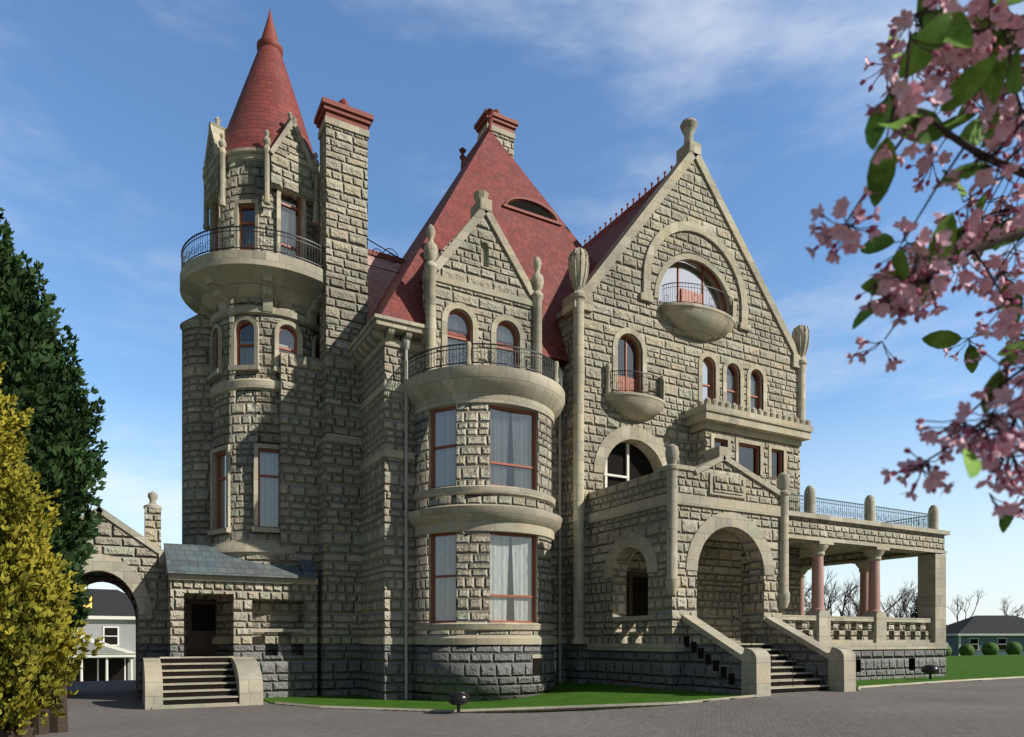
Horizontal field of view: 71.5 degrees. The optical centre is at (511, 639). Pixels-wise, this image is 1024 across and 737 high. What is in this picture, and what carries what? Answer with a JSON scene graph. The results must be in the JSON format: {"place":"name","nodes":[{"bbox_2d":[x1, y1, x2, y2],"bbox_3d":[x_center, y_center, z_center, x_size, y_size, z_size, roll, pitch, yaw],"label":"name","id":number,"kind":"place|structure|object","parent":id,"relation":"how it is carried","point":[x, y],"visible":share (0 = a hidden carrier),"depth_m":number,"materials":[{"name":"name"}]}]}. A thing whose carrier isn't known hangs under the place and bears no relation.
{"place":"outdoors","nodes":[
{"label":"outdoors","id":0,"kind":"place"},
{"bbox_2d":[0,630,67,736],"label":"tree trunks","id":1,"kind":"object","parent":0,"point":[34,728],"depth_m":15.10,"materials":[{"name":"brown wood"}]},
{"bbox_2d":[240,210,756,620],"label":"window curtains","id":2,"kind":"object","parent":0,"point":[445,546],"depth_m":23.29,"materials":[{"name":"white fabric"}]},
{"bbox_2d":[0,0,1023,624],"label":"sky","id":3,"kind":"structure","parent":0,"point":[107,107],"materials":[{"name":"blue"}]},
{"bbox_2d":[36,678,1023,736],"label":"paving","id":4,"kind":"structure","parent":0,"point":[983,708],"depth_m":16.83,"materials":[{"name":"grey asphalt"}]},
{"bbox_2d":[67,572,135,691],"bbox_3d":[-15.776,-0.927,27.352,4.156,6.609,0.571,0,0,-29],"label":"arch underside","id":5,"kind":"object","parent":4,"relation":"on","point":[94,577],"visible":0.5,"depth_m":27.24,"materials":[{"name":"stone"}]},
{"bbox_2d":[66,507,303,704],"bbox_3d":[-12.636,-1.070,24.390,5.770,6.894,10.182,0,0,-65],"label":"entrance link","id":6,"kind":"object","parent":4,"relation":"on","point":[203,617],"depth_m":22.89,"materials":[{"name":"beige stone"}]},
{"bbox_2d":[79,491,317,709],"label":"trim","id":7,"kind":"structure","parent":6,"relation":"attached to","point":[247,675],"depth_m":22.69,"materials":[{"name":"beige stone"}]},
{"bbox_2d":[83,515,168,699],"bbox_3d":[-13.517,-0.927,23.277,4.156,6.609,0.571,0,0,-29],"label":"porte cochere","id":8,"kind":"object","parent":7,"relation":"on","point":[139,558],"visible":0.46,"depth_m":23.68,"materials":[{"name":"stone"}]},
{"bbox_2d":[180,313,212,545],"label":"wall","id":9,"kind":"structure","parent":4,"relation":"on","point":[197,423],"depth_m":26.03,"materials":[{"name":"stone"}]},
{"bbox_2d":[168,579,316,697],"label":"link wall","id":10,"kind":"structure","parent":4,"relation":"on","point":[290,676],"depth_m":24.23,"materials":[{"name":"stone"}]},
{"bbox_2d":[187,600,215,654],"bbox_3d":[-10.787,-0.418,24.855,1.046,1.921,0.076,0,0,-29],"label":"door","id":11,"kind":"structure","parent":10,"relation":"in","point":[199,642],"depth_m":24.76,"materials":[{"name":"brown wood"}]},
{"bbox_2d":[164,543,317,578],"bbox_3d":[-12.174,-3.091,25.375,8.825,1.959,6.476,0,0,-29],"label":"porch roof","id":12,"kind":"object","parent":10,"relation":"on","point":[194,559],"visible":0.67,"depth_m":24.05,"materials":[{"name":"grey tile"}]},
{"bbox_2d":[360,334,564,699],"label":"bay block","id":13,"kind":"structure","parent":4,"relation":"on","point":[382,420],"depth_m":23.75,"materials":[{"name":"beige stone"}]},
{"bbox_2d":[205,123,944,695],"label":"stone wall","id":14,"kind":"structure","parent":4,"relation":"on","point":[319,501],"depth_m":25.29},
{"bbox_2d":[368,255,401,320],"bbox_3d":[-4.185,-13.300,29.208,7.000,6.000,4.050,0,0,-29],"label":"roof","id":15,"kind":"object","parent":14,"relation":"on","point":[379,281],"depth_m":29.40,"materials":[{"name":"red tile"}]},
{"bbox_2d":[257,10,672,262],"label":"castle terracotta crests","id":16,"kind":"object","parent":14,"relation":"on","point":[342,110],"visible":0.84,"depth_m":29.54,"materials":[{"name":"red ceramic"}]},
{"bbox_2d":[422,216,532,371],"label":"dormer wall","id":17,"kind":"structure","parent":14,"relation":"attached to","point":[479,257],"depth_m":24.55,"materials":[{"name":"stone"}]},
{"bbox_2d":[413,403,554,701],"bbox_3d":[-1.064,-3.125,25.021,5.160,10.250,5.160,0,0,-29],"label":"bay","id":18,"kind":"object","parent":14,"relation":"attached to","point":[477,673],"visible":0.5,"depth_m":22.69,"materials":[{"name":"stone"}]},
{"bbox_2d":[181,226,792,672],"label":"iron railings","id":19,"kind":"object","parent":14,"relation":"attached to","point":[491,348],"visible":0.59,"depth_m":24.05,"materials":[{"name":"grey metal"}]},
{"bbox_2d":[180,111,812,657],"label":"stone trim","id":20,"kind":"structure","parent":14,"relation":"attached to","point":[210,281],"depth_m":25.06,"materials":[{"name":"beige stone"}]},
{"bbox_2d":[216,193,780,622],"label":"window frames","id":21,"kind":"structure","parent":14,"relation":"in","point":[684,293],"depth_m":25.13,"materials":[{"name":"red wood"}]},
{"bbox_2d":[220,260,722,528],"bbox_3d":[0.537,-8.325,26.174,22.504,15.480,6.507,0,0,-7],"label":"window glass","id":22,"kind":"object","parent":21,"relation":"in","point":[690,271],"visible":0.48,"depth_m":28.93,"materials":[{"name":"glass"}]},
{"bbox_2d":[370,131,652,367],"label":"roof","id":23,"kind":"structure","parent":14,"relation":"on","point":[492,168],"depth_m":28.45,"materials":[{"name":"red tile"}]},
{"bbox_2d":[627,571,647,615],"bbox_3d":[5.091,-1.240,27.324,1.600,2.720,0.100,0,0,-29],"label":"window frame","id":24,"kind":"object","parent":14,"relation":"attached to","point":[631,575],"visible":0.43,"depth_m":26.96,"materials":[{"name":"brown wood"}]},
{"bbox_2d":[274,444,1023,712],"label":"porch stone trim","id":25,"kind":"structure","parent":14,"relation":"attached to","point":[756,673],"depth_m":23.85,"materials":[{"name":"beige stone"}]},
{"bbox_2d":[570,159,799,682],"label":"gable wall","id":26,"kind":"structure","parent":14,"relation":"attached to","point":[674,353],"depth_m":28.25,"materials":[{"name":"stone"}]},
{"bbox_2d":[604,444,628,487],"bbox_3d":[3.899,-6.250,27.258,1.450,2.700,0.100,0,0,-29],"label":"window frame","id":27,"kind":"object","parent":26,"relation":"attached to","point":[606,474],"visible":0.52,"depth_m":27.48,"materials":[{"name":"white wood"}]},
{"bbox_2d":[659,461,781,689],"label":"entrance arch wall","id":28,"kind":"structure","parent":14,"relation":"attached to","point":[764,592],"depth_m":22.72,"materials":[{"name":"stone"}]},
{"bbox_2d":[692,429,797,510],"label":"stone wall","id":29,"kind":"structure","parent":14,"relation":"attached to","point":[701,441],"depth_m":29.51,"materials":[{"name":"stone"}]},
{"bbox_2d":[800,556,881,616],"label":"porch columns","id":30,"kind":"object","parent":14,"relation":"attached to","point":[870,591],"visible":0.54,"depth_m":28.29,"materials":[{"name":"beige stone"}]},
{"bbox_2d":[789,494,930,528],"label":"veranda iron railings","id":31,"kind":"object","parent":14,"relation":"on","point":[844,513],"visible":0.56,"depth_m":28.09,"materials":[{"name":"grey"}]},
{"bbox_2d":[589,472,658,688],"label":"porch side wall","id":32,"kind":"structure","parent":4,"relation":"on","point":[607,600],"depth_m":24.84,"materials":[{"name":"stone"}]},
{"bbox_2d":[447,665,939,712],"bbox_3d":[7.460,1.470,23.515,20.420,1.000,0.639,0,0,-26],"label":"floodlight","id":33,"kind":"object","parent":4,"relation":"on","point":[458,698],"visible":1,"depth_m":19.08,"materials":[{"name":"black metal"}]},
{"bbox_2d":[852,649,945,679],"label":"porch foundation wall","id":34,"kind":"structure","parent":4,"relation":"on","point":[888,663],"depth_m":28.60,"materials":[{"name":"stone"}]},
{"bbox_2d":[68,195,1005,692],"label":"window interiors","id":35,"kind":"object","parent":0,"point":[640,465],"depth_m":27.23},
{"bbox_2d":[263,657,1023,711],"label":"lawn","id":36,"kind":"structure","parent":0,"point":[566,693],"depth_m":22.70,"materials":[{"name":"green plant"}]},
{"bbox_2d":[213,161,319,654],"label":"tower","id":37,"kind":"structure","parent":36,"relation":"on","point":[245,420],"depth_m":25.00,"materials":[{"name":"stone"}]},
{"bbox_2d":[225,44,319,174],"bbox_3d":[-9.167,-19.700,26.933,4.240,5.100,4.240,0,0,-29],"label":"conical roof","id":38,"kind":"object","parent":37,"relation":"on","point":[267,100],"visible":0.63,"depth_m":25.78,"materials":[{"name":"red tile"}]},
{"bbox_2d":[402,337,563,698],"bbox_3d":[-2.757,-3.980,24.961,9.435,11.960,3.038,0,0,-2],"label":"pipe","id":39,"kind":"object","parent":36,"relation":"on","point":[406,343],"visible":0.42,"depth_m":23.53,"materials":[{"name":"grey metal"}]},
{"bbox_2d":[822,0,1023,532],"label":"cherry","id":40,"kind":"object","parent":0,"point":[988,75],"depth_m":1.19,"materials":[{"name":"green plant"}]},
{"bbox_2d":[805,0,1023,519],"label":"blossom petals","id":41,"kind":"object","parent":40,"relation":"attached to","point":[906,296],"visible":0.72,"depth_m":1.24,"materials":[{"name":"pink plant"}]},
{"bbox_2d":[813,0,1023,512],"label":"cherry blossoms","id":42,"kind":"object","parent":40,"relation":"attached to","point":[958,287],"visible":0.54,"depth_m":1.22,"materials":[{"name":"pink plant"}]},
{"bbox_2d":[946,654,1023,658],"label":"lawn","id":43,"kind":"structure","parent":0,"point":[983,656],"depth_m":66.17,"materials":[{"name":"green plant"}]},
{"bbox_2d":[946,641,1021,655],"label":"round bushes","id":44,"kind":"object","parent":43,"relation":"on","point":[992,648],"visible":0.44,"depth_m":81.86,"materials":[{"name":"green plant"}]},
{"bbox_2d":[946,636,1023,655],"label":"neighboring house wall","id":45,"kind":"structure","parent":43,"relation":"on","point":[952,642],"depth_m":94.61,"materials":[{"name":"blue"}]},
{"bbox_3d":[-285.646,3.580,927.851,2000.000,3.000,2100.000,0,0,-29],"label":"ground","id":46,"kind":"structure","parent":0,"visible":0},
{"bbox_2d":[0,323,35,729],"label":"conifer tree","id":47,"kind":"object","parent":46,"relation":"on","point":[8,724],"depth_m":10.77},
{"bbox_2d":[0,564,31,649],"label":"shrub foliage","id":48,"kind":"object","parent":47,"relation":"on","point":[3,578],"visible":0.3,"depth_m":10.16,"materials":[{"name":"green plant"}]},
{"bbox_2d":[0,207,79,495],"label":"dark conifer tree","id":49,"kind":"object","parent":47,"relation":"on","point":[11,280],"visible":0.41,"depth_m":13.97,"materials":[{"name":"green plant"}]},
{"bbox_2d":[0,361,86,734],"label":"shrub foliage","id":50,"kind":"object","parent":47,"relation":"on","point":[28,653],"visible":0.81,"depth_m":10.42,"materials":[{"name":"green plant"}]},
{"bbox_2d":[0,490,87,718],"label":"shrub foliage","id":51,"kind":"object","parent":47,"relation":"on","point":[63,564],"visible":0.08,"depth_m":11.22,"materials":[{"name":"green plant"}]},
{"bbox_2d":[0,431,104,732],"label":"gold conifer tree","id":52,"kind":"object","parent":47,"relation":"on","point":[28,474],"visible":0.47,"depth_m":10.84,"materials":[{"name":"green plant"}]},
{"bbox_2d":[0,249,105,562],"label":"dark conifer tree","id":53,"kind":"object","parent":47,"relation":"on","point":[31,304],"visible":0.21,"depth_m":14.50,"materials":[{"name":"green plant"}]},
{"bbox_2d":[6,317,105,625],"bbox_3d":[-10.005,-3.264,14.998,2.567,6.767,2.557,0,0,39],"label":"dark conifer tree","id":54,"kind":"object","parent":47,"relation":"on","point":[60,423],"visible":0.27,"depth_m":14.80,"materials":[{"name":"green plant"}]},
{"bbox_2d":[35,361,108,627],"bbox_3d":[-9.928,-3.102,15.365,2.054,5.827,1.916,0,0,0],"label":"dark conifer tree","id":55,"kind":"object","parent":47,"relation":"on","point":[88,529],"visible":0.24,"depth_m":15.44,"materials":[{"name":"green plant"}]},
{"bbox_2d":[71,619,135,679],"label":"house","id":56,"kind":"structure","parent":46,"relation":"on","point":[127,633],"depth_m":61.14,"materials":[{"name":"white"}]},
{"bbox_2d":[68,616,1023,680],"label":"white trim","id":57,"kind":"structure","parent":46,"relation":"on","point":[130,654],"depth_m":60.05,"materials":[{"name":"white"}]},
{"bbox_2d":[86,589,1023,633],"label":"dark roof","id":58,"kind":"object","parent":57,"relation":"on","point":[110,602],"visible":0.44,"depth_m":94.56,"materials":[{"name":"grey"}]},
{"bbox_2d":[907,596,917,617],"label":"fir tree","id":59,"kind":"object","parent":46,"relation":"on","point":[914,614],"visible":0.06,"depth_m":151.72,"materials":[{"name":"green plant"}]},
{"bbox_2d":[804,566,1023,621],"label":"bare tree","id":60,"kind":"object","parent":46,"relation":"on","point":[857,607],"visible":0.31,"depth_m":116.16,"materials":[{"name":"brown plant"}]}
]}

